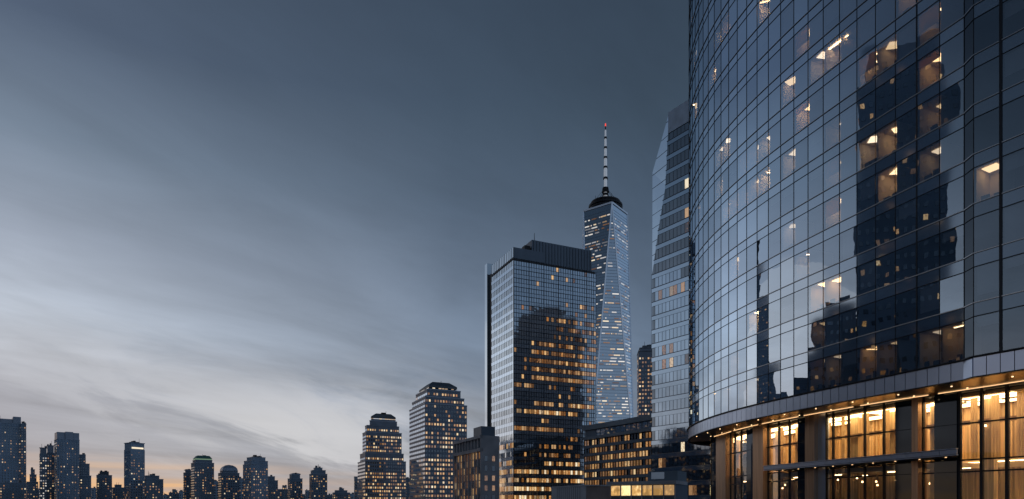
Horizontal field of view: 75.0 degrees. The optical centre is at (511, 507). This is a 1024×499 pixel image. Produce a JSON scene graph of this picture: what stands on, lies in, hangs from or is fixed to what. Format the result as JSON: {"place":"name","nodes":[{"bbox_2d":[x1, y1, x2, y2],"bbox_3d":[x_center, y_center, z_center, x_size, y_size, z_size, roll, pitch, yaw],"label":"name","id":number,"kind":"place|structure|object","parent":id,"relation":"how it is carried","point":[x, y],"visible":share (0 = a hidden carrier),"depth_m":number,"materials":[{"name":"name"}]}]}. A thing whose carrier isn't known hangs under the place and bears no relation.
{"place":"outdoors","nodes":[
{"label":"outdoors","id":0,"kind":"place"},
{"bbox_2d":[0,417,20,482],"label":"notched crown tower","id":1,"kind":"structure","parent":0,"point":[10,450],"depth_m":912.83,"materials":[{"name":"concrete"}]},
{"bbox_2d":[2,426,19,481],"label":"window","id":2,"kind":"structure","parent":1,"relation":"in","point":[2,426],"depth_m":913.33,"materials":[{"name":"black glass"}]},
{"bbox_2d":[0,481,26,498],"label":"podium block","id":3,"kind":"structure","parent":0,"point":[9,490],"depth_m":874.00,"materials":[{"name":"metal"}]},
{"bbox_2d":[27,467,37,498],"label":"corner block","id":4,"kind":"structure","parent":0,"point":[32,488],"depth_m":1055.22,"materials":[{"name":"concrete"}]},
{"bbox_2d":[54,432,79,498],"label":"broad crown tower","id":5,"kind":"structure","parent":0,"point":[66,465],"depth_m":949.01,"materials":[{"name":"concrete"}]},
{"bbox_2d":[54,442,78,498],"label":"window","id":6,"kind":"structure","parent":5,"relation":"in","point":[56,442],"depth_m":952.04,"materials":[{"name":"black glass"}]},
{"bbox_2d":[80,453,90,498],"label":"stepped slab","id":7,"kind":"structure","parent":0,"point":[85,484],"depth_m":964.05,"materials":[{"name":"metal"}]},
{"bbox_2d":[96,470,111,498],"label":"flat top block","id":8,"kind":"structure","parent":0,"point":[103,484],"depth_m":1006.14,"materials":[{"name":"metal"}]},
{"bbox_2d":[112,482,123,498],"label":"block","id":9,"kind":"structure","parent":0,"point":[118,491],"depth_m":1084.68,"materials":[{"name":"concrete"}]},
{"bbox_2d":[124,441,144,498],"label":"slim flat tower","id":10,"kind":"structure","parent":0,"point":[134,469],"depth_m":926.51,"materials":[{"name":"blue glass"}]},
{"bbox_2d":[124,451,143,497],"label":"window","id":11,"kind":"structure","parent":10,"relation":"in","point":[126,475],"depth_m":928.17,"materials":[{"name":"black glass"}]},
{"bbox_2d":[145,471,163,498],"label":"shoulder block","id":12,"kind":"structure","parent":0,"point":[153,486],"depth_m":905.75,"materials":[{"name":"concrete"}]},
{"bbox_2d":[183,469,190,498],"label":"narrow block","id":13,"kind":"structure","parent":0,"point":[187,484],"depth_m":1013.25,"materials":[{"name":"concrete"}]},
{"bbox_2d":[191,454,213,498],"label":"green crown tower","id":14,"kind":"structure","parent":0,"point":[202,476],"depth_m":967.97,"materials":[{"name":"concrete"}]},
{"bbox_2d":[191,467,212,498],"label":"window","id":15,"kind":"structure","parent":14,"relation":"in","point":[191,467],"depth_m":971.29,"materials":[{"name":"black glass"}]},
{"bbox_2d":[214,480,217,498],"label":"roof block","id":16,"kind":"structure","parent":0,"point":[215,489],"depth_m":1202.05,"materials":[{"name":"metal"}]},
{"bbox_2d":[218,465,238,498],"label":"domed tower","id":17,"kind":"structure","parent":0,"point":[228,481],"depth_m":1007.85,"materials":[{"name":"concrete"}]},
{"bbox_2d":[218,476,238,498],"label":"window","id":18,"kind":"structure","parent":17,"relation":"in","point":[218,476],"depth_m":1011.46,"materials":[{"name":"black glass"}]},
{"bbox_2d":[239,477,242,498],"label":"roof block","id":19,"kind":"structure","parent":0,"point":[240,488],"depth_m":1201.36,"materials":[{"name":"metal"}]},
{"bbox_2d":[243,454,267,498],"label":"tiered tower","id":20,"kind":"structure","parent":0,"point":[255,476],"depth_m":939.07,"materials":[{"name":"concrete"}]},
{"bbox_2d":[243,468,266,498],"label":"window","id":21,"kind":"structure","parent":20,"relation":"in","point":[245,468],"depth_m":941.17,"materials":[{"name":"black glass"}]},
{"bbox_2d":[268,475,277,498],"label":"annex block","id":22,"kind":"structure","parent":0,"point":[272,488],"depth_m":952.48,"materials":[{"name":"concrete"}]},
{"bbox_2d":[288,473,302,498],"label":"rounded block","id":23,"kind":"structure","parent":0,"point":[294,485],"depth_m":1054.90,"materials":[{"name":"metal"}]},
{"bbox_2d":[309,466,326,498],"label":"antenna tower","id":24,"kind":"structure","parent":0,"point":[318,483],"depth_m":1005.44,"materials":[{"name":"concrete"}]},
{"bbox_2d":[332,487,349,498],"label":"broken roof block","id":25,"kind":"structure","parent":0,"point":[341,493],"depth_m":1155.42,"materials":[{"name":"concrete"}]},
{"bbox_2d":[0,0,690,494],"label":"sky","id":26,"kind":"structure","parent":0,"point":[232,231],"materials":[{"name":"grey"}]},
{"bbox_2d":[358,413,405,498],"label":"hipped roof tower","id":27,"kind":"structure","parent":0,"point":[382,469],"depth_m":771.18,"materials":[{"name":"stone"}]},
{"bbox_2d":[358,422,405,498],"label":"window","id":28,"kind":"structure","parent":27,"relation":"in","point":[369,422],"depth_m":773.24,"materials":[{"name":"black glass"}]},
{"bbox_2d":[406,477,408,498],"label":"roof block","id":29,"kind":"structure","parent":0,"point":[407,487],"depth_m":1200.51,"materials":[{"name":"metal"}]},
{"bbox_2d":[409,382,466,498],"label":"hipped roof tower","id":30,"kind":"structure","parent":0,"point":[437,419],"depth_m":609.12,"materials":[{"name":"stone"}]},
{"bbox_2d":[409,392,465,497],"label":"window","id":31,"kind":"structure","parent":30,"relation":"in","point":[425,394],"depth_m":610.49,"materials":[{"name":"black glass"}]},
{"bbox_2d":[452,426,498,498],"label":"stone office block","id":32,"kind":"structure","parent":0,"point":[476,466],"depth_m":233.93,"materials":[{"name":"grey stone"}]},
{"bbox_2d":[550,485,610,498],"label":"service block","id":33,"kind":"structure","parent":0,"point":[583,492],"depth_m":152.42,"materials":[{"name":"grey stone"}]},
{"bbox_2d":[582,123,633,423],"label":"tapering spire tower","id":34,"kind":"structure","parent":0,"point":[605,237],"depth_m":904.66,"materials":[{"name":"blue glass"}]},
{"bbox_2d":[585,214,631,422],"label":"window","id":35,"kind":"structure","parent":34,"relation":"in","point":[607,214],"depth_m":905.12,"materials":[{"name":"blue glass"}]},
{"bbox_2d":[637,342,650,416],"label":"dark stepped tower","id":36,"kind":"structure","parent":0,"point":[644,380],"depth_m":639.41,"materials":[{"name":"stone"}]},
{"bbox_2d":[637,357,648,416],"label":"window","id":37,"kind":"structure","parent":36,"relation":"in","point":[642,357],"depth_m":639.48,"materials":[{"name":"black glass"}]},
{"bbox_2d":[606,471,687,498],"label":"lit glass pavilion","id":38,"kind":"structure","parent":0,"point":[665,485],"depth_m":167.01,"materials":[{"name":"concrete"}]},
{"bbox_2d":[611,486,619,495],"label":"window","id":39,"kind":"structure","parent":38,"relation":"in","point":[615,490],"depth_m":171.19,"materials":[{"name":"glass"}]},
{"bbox_2d":[621,486,629,495],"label":"window","id":40,"kind":"structure","parent":38,"relation":"in","point":[625,490],"depth_m":169.73,"materials":[{"name":"yellow glass"}]},
{"bbox_2d":[632,485,640,494],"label":"window","id":41,"kind":"structure","parent":38,"relation":"in","point":[636,490],"depth_m":168.17,"materials":[{"name":"yellow glass"}]},
{"bbox_2d":[643,485,651,494],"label":"window","id":42,"kind":"structure","parent":38,"relation":"in","point":[647,489],"depth_m":166.61,"materials":[{"name":"yellow glass"}]},
{"bbox_2d":[653,485,662,494],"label":"window","id":43,"kind":"structure","parent":38,"relation":"in","point":[657,489],"depth_m":165.18,"materials":[{"name":"yellow glass"}]},
{"bbox_2d":[665,485,673,494],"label":"window","id":44,"kind":"structure","parent":38,"relation":"in","point":[669,489],"depth_m":163.63,"materials":[{"name":"yellow glass"}]},
{"bbox_2d":[687,0,1023,498],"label":"curved glass tower","id":45,"kind":"structure","parent":0,"point":[856,238],"depth_m":71.93,"materials":[{"name":"glass"}]},
{"bbox_2d":[769,14,779,48],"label":"window","id":46,"kind":"structure","parent":45,"relation":"in","point":[774,28],"depth_m":81.98,"materials":[{"name":"blue glass"}]},
{"bbox_2d":[781,1,792,36],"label":"window","id":47,"kind":"structure","parent":45,"relation":"in","point":[787,14],"depth_m":79.84,"materials":[{"name":"blue glass"}]},
{"bbox_2d":[781,38,792,72],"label":"window","id":48,"kind":"structure","parent":45,"relation":"in","point":[787,50],"depth_m":79.92,"materials":[{"name":"blue glass"}]},
{"bbox_2d":[781,74,792,107],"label":"window","id":49,"kind":"structure","parent":45,"relation":"in","point":[787,86],"depth_m":79.77,"materials":[{"name":"blue glass"}]},
{"bbox_2d":[781,111,792,143],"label":"window","id":50,"kind":"structure","parent":45,"relation":"in","point":[787,122],"depth_m":79.77,"materials":[{"name":"blue glass"}]},
{"bbox_2d":[781,147,792,179],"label":"window","id":51,"kind":"structure","parent":45,"relation":"in","point":[787,158],"depth_m":79.77,"materials":[{"name":"blue glass"}]},
{"bbox_2d":[794,24,807,60],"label":"window","id":52,"kind":"structure","parent":45,"relation":"in","point":[801,38],"depth_m":77.56,"materials":[{"name":"blue glass"}]},
{"bbox_2d":[794,61,807,97],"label":"window","id":53,"kind":"structure","parent":45,"relation":"in","point":[801,75],"depth_m":77.56,"materials":[{"name":"blue glass"}]},
{"bbox_2d":[794,99,807,134],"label":"window","id":54,"kind":"structure","parent":45,"relation":"in","point":[801,112],"depth_m":77.56,"materials":[{"name":"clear glass"}]},
{"bbox_2d":[794,137,807,170],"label":"window","id":55,"kind":"structure","parent":45,"relation":"in","point":[801,149],"depth_m":77.56,"materials":[{"name":"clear glass"}]},
{"bbox_2d":[794,174,807,207],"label":"window","id":56,"kind":"structure","parent":45,"relation":"in","point":[800,186],"depth_m":77.56,"materials":[{"name":"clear glass"}]},
{"bbox_2d":[794,212,807,244],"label":"window","id":57,"kind":"structure","parent":45,"relation":"in","point":[800,223],"depth_m":77.56,"materials":[{"name":"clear glass"}]},
{"bbox_2d":[794,363,807,394],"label":"window","id":58,"kind":"structure","parent":45,"relation":"in","point":[800,371],"depth_m":77.56,"materials":[{"name":"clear glass"}]},
{"bbox_2d":[794,250,807,281],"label":"window","id":59,"kind":"structure","parent":45,"relation":"in","point":[800,260],"depth_m":77.56,"materials":[{"name":"clear glass"}]},
{"bbox_2d":[794,287,807,317],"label":"window","id":60,"kind":"structure","parent":45,"relation":"in","point":[800,297],"depth_m":77.56,"materials":[{"name":"clear glass"}]},
{"bbox_2d":[689,0,919,425],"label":"window","id":61,"kind":"structure","parent":45,"relation":"in","point":[715,403],"depth_m":89.14,"materials":[{"name":"blue glass"}]},
{"bbox_2d":[808,10,822,48],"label":"window","id":62,"kind":"structure","parent":45,"relation":"in","point":[815,26],"depth_m":75.52,"materials":[{"name":"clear glass"}]},
{"bbox_2d":[808,49,822,85],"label":"window","id":63,"kind":"structure","parent":45,"relation":"in","point":[815,64],"depth_m":75.52,"materials":[{"name":"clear glass"}]},
{"bbox_2d":[808,87,822,123],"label":"window","id":64,"kind":"structure","parent":45,"relation":"in","point":[815,102],"depth_m":75.52,"materials":[{"name":"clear glass"}]},
{"bbox_2d":[808,126,822,161],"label":"window","id":65,"kind":"structure","parent":45,"relation":"in","point":[815,140],"depth_m":75.52,"materials":[{"name":"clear glass"}]},
{"bbox_2d":[808,165,822,199],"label":"window","id":66,"kind":"structure","parent":45,"relation":"in","point":[815,178],"depth_m":75.52,"materials":[{"name":"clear glass"}]},
{"bbox_2d":[808,204,822,237],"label":"window","id":67,"kind":"structure","parent":45,"relation":"in","point":[815,216],"depth_m":75.52,"materials":[{"name":"blue glass"}]},
{"bbox_2d":[808,359,822,391],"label":"window","id":68,"kind":"structure","parent":45,"relation":"in","point":[815,368],"depth_m":75.52,"materials":[{"name":"black glass"}]},
{"bbox_2d":[808,242,822,274],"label":"window","id":69,"kind":"structure","parent":45,"relation":"in","point":[815,254],"depth_m":75.52,"materials":[{"name":"blue glass"}]},
{"bbox_2d":[808,281,822,312],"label":"window","id":70,"kind":"structure","parent":45,"relation":"in","point":[815,292],"depth_m":75.52,"materials":[{"name":"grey glass"}]},
{"bbox_2d":[808,320,822,350],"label":"window","id":71,"kind":"structure","parent":45,"relation":"in","point":[815,330],"depth_m":75.52,"materials":[{"name":"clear glass"}]},
{"bbox_2d":[823,35,838,73],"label":"window","id":72,"kind":"structure","parent":45,"relation":"in","point":[831,50],"depth_m":73.34,"materials":[{"name":"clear glass"}]},
{"bbox_2d":[823,75,838,112],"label":"window","id":73,"kind":"structure","parent":45,"relation":"in","point":[830,90],"depth_m":73.34,"materials":[{"name":"blue glass"}]},
{"bbox_2d":[823,115,838,151],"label":"window","id":74,"kind":"structure","parent":45,"relation":"in","point":[830,129],"depth_m":73.34,"materials":[{"name":"blue glass"}]},
{"bbox_2d":[823,155,838,190],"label":"window","id":75,"kind":"structure","parent":45,"relation":"in","point":[830,168],"depth_m":73.34,"materials":[{"name":"blue glass"}]},
{"bbox_2d":[823,0,838,35],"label":"window","id":76,"kind":"structure","parent":45,"relation":"in","point":[831,11],"depth_m":73.47,"materials":[{"name":"blue glass"}]},
{"bbox_2d":[823,195,838,229],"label":"window","id":77,"kind":"structure","parent":45,"relation":"in","point":[830,207],"depth_m":73.34,"materials":[{"name":"blue glass"}]},
{"bbox_2d":[823,235,838,268],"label":"window","id":78,"kind":"structure","parent":45,"relation":"in","point":[831,246],"depth_m":73.34,"materials":[{"name":"blue glass"}]},
{"bbox_2d":[823,354,838,387],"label":"window","id":79,"kind":"structure","parent":45,"relation":"in","point":[830,364],"depth_m":73.34,"materials":[{"name":"black glass"}]},
{"bbox_2d":[823,275,838,307],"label":"window","id":80,"kind":"structure","parent":45,"relation":"in","point":[831,285],"depth_m":73.34,"materials":[{"name":"clear glass"}]},
{"bbox_2d":[823,314,838,346],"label":"window","id":81,"kind":"structure","parent":45,"relation":"in","point":[830,325],"depth_m":73.34,"materials":[{"name":"blue glass"}]},
{"bbox_2d":[840,21,855,60],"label":"window","id":82,"kind":"structure","parent":45,"relation":"in","point":[848,36],"depth_m":71.19,"materials":[{"name":"blue glass"}]},
{"bbox_2d":[840,62,855,100],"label":"window","id":83,"kind":"structure","parent":45,"relation":"in","point":[847,77],"depth_m":71.19,"materials":[{"name":"blue glass"}]},
{"bbox_2d":[840,103,855,140],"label":"window","id":84,"kind":"structure","parent":45,"relation":"in","point":[848,117],"depth_m":71.19,"materials":[{"name":"blue glass"}]},
{"bbox_2d":[840,144,855,180],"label":"window","id":85,"kind":"structure","parent":45,"relation":"in","point":[848,157],"depth_m":71.19,"materials":[{"name":"blue glass"}]},
{"bbox_2d":[840,186,855,220],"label":"window","id":86,"kind":"structure","parent":45,"relation":"in","point":[847,198],"depth_m":71.19,"materials":[{"name":"blue glass"}]},
{"bbox_2d":[840,309,855,341],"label":"window","id":87,"kind":"structure","parent":45,"relation":"in","point":[847,319],"depth_m":71.19,"materials":[{"name":"blue glass"}]},
{"bbox_2d":[857,264,863,282],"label":"window","id":88,"kind":"structure","parent":45,"relation":"in","point":[859,268],"depth_m":69.98,"materials":[{"name":"black glass"}]},
{"bbox_2d":[857,304,869,336],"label":"window","id":89,"kind":"structure","parent":45,"relation":"in","point":[862,312],"depth_m":69.64,"materials":[{"name":"blue glass"}]},
{"bbox_2d":[857,6,874,47],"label":"window","id":90,"kind":"structure","parent":45,"relation":"in","point":[866,23],"depth_m":69.07,"materials":[{"name":"blue glass"}]},
{"bbox_2d":[857,48,874,88],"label":"window","id":91,"kind":"structure","parent":45,"relation":"in","point":[865,65],"depth_m":69.07,"materials":[{"name":"blue glass"}]},
{"bbox_2d":[857,91,874,129],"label":"window","id":92,"kind":"structure","parent":45,"relation":"in","point":[866,106],"depth_m":69.07,"materials":[{"name":"blue glass"}]},
{"bbox_2d":[857,175,874,212],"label":"window","id":93,"kind":"structure","parent":45,"relation":"in","point":[865,189],"depth_m":69.07,"materials":[{"name":"blue glass"}]},
{"bbox_2d":[857,218,874,253],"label":"window","id":94,"kind":"structure","parent":45,"relation":"in","point":[864,230],"depth_m":69.40,"materials":[{"name":"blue glass"}]},
{"bbox_2d":[876,299,884,324],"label":"window","id":95,"kind":"structure","parent":45,"relation":"in","point":[879,304],"depth_m":67.73,"materials":[{"name":"blue glass"}]},
{"bbox_2d":[876,166,891,199],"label":"window","id":96,"kind":"structure","parent":45,"relation":"in","point":[881,177],"depth_m":67.52,"materials":[{"name":"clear glass"}]},
{"bbox_2d":[876,33,894,75],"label":"window","id":97,"kind":"structure","parent":45,"relation":"in","point":[885,51],"depth_m":66.97,"materials":[{"name":"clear glass"}]},
{"bbox_2d":[876,77,894,117],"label":"window","id":98,"kind":"structure","parent":45,"relation":"in","point":[885,94],"depth_m":66.97,"materials":[{"name":"blue glass"}]},
{"bbox_2d":[876,0,894,32],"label":"window","id":99,"kind":"structure","parent":45,"relation":"in","point":[885,9],"depth_m":67.07,"materials":[{"name":"blue glass"}]},
{"bbox_2d":[896,202,907,229],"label":"window","id":100,"kind":"structure","parent":45,"relation":"in","point":[900,209],"depth_m":65.52,"materials":[{"name":"black glass"}]},
{"bbox_2d":[896,23,908,45],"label":"window","id":101,"kind":"structure","parent":45,"relation":"in","point":[899,33],"depth_m":65.52,"materials":[{"name":"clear glass"}]},
{"bbox_2d":[896,63,915,105],"bbox_3d":[38.309,-41.070,64.876,0.802,3.020,2.059,0,0,0],"label":"window","id":102,"kind":"structure","parent":45,"relation":"in","point":[906,80],"depth_m":64.82,"materials":[{"name":"blue glass"}]},
{"bbox_2d":[917,97,934,128],"bbox_3d":[39.138,-36.740,62.762,0.812,3.020,2.055,0,0,0],"label":"window","id":103,"kind":"structure","parent":45,"relation":"in","point":[922,109],"depth_m":63.27,"materials":[{"name":"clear glass"}]},
{"bbox_2d":[917,1,938,46],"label":"window","id":104,"kind":"structure","parent":45,"relation":"in","point":[927,21],"depth_m":62.72,"materials":[{"name":"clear glass"}]},
{"bbox_2d":[917,48,938,92],"bbox_3d":[39.138,-41.070,62.762,0.812,3.020,2.055,0,0,0],"label":"window","id":105,"kind":"structure","parent":45,"relation":"in","point":[928,66],"depth_m":62.72,"materials":[{"name":"clear glass"}]},
{"bbox_2d":[940,31,963,78],"bbox_3d":[39.977,-41.070,60.653,0.823,3.020,2.051,0,0,0],"label":"window","id":106,"kind":"structure","parent":45,"relation":"in","point":[951,51],"depth_m":60.76,"materials":[{"name":"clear glass"}]},
{"label":"ground","id":107,"kind":"structure","parent":0,"visible":0},
{"bbox_2d":[20,421,25,482],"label":"slab tower","id":108,"kind":"structure","parent":107,"relation":"on","point":[23,451],"depth_m":916.85,"materials":[{"name":"concrete"}]},
{"bbox_2d":[39,446,46,498],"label":"twin tower","id":109,"kind":"structure","parent":107,"relation":"on","point":[43,473],"depth_m":983.20,"materials":[{"name":"metal"}]},
{"bbox_2d":[46,441,53,498],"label":"twin tower","id":110,"kind":"structure","parent":107,"relation":"on","point":[50,471],"depth_m":987.53,"materials":[{"name":"metal"}]},
{"bbox_2d":[282,485,286,498],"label":"roof block","id":111,"kind":"structure","parent":107,"relation":"on","point":[284,491],"depth_m":1401.55,"materials":[{"name":"metal"}]},
{"bbox_2d":[354,476,357,498],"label":"slim annex","id":112,"kind":"object","parent":107,"relation":"on","point":[355,487],"visible":0.45,"depth_m":840.63,"materials":[{"name":"metal"}]},
{"bbox_2d":[485,233,595,498],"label":"flat roofed glass tower","id":113,"kind":"structure","parent":107,"relation":"on","point":[540,354],"depth_m":329.32,"materials":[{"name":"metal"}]},
{"bbox_2d":[492,260,595,498],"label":"window","id":114,"kind":"structure","parent":113,"relation":"in","point":[508,454],"depth_m":328.69,"materials":[{"name":"black glass"}]},
{"bbox_2d":[582,414,650,484],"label":"long office range","id":115,"kind":"structure","parent":107,"relation":"on","point":[617,451],"depth_m":288.04,"materials":[{"name":"grey concrete"}]},
{"bbox_2d":[585,421,650,484],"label":"window","id":116,"kind":"structure","parent":115,"relation":"in","point":[639,425],"depth_m":292.49,"materials":[{"name":"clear glass"}]},
{"bbox_2d":[651,99,745,498],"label":"chamfered glass tower","id":117,"kind":"structure","parent":107,"relation":"on","point":[673,448],"depth_m":212.24,"materials":[{"name":"glass"}]},
{"bbox_2d":[655,122,745,494],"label":"window","id":118,"kind":"structure","parent":117,"relation":"in","point":[681,316],"depth_m":211.24,"materials":[{"name":"blue glass"}]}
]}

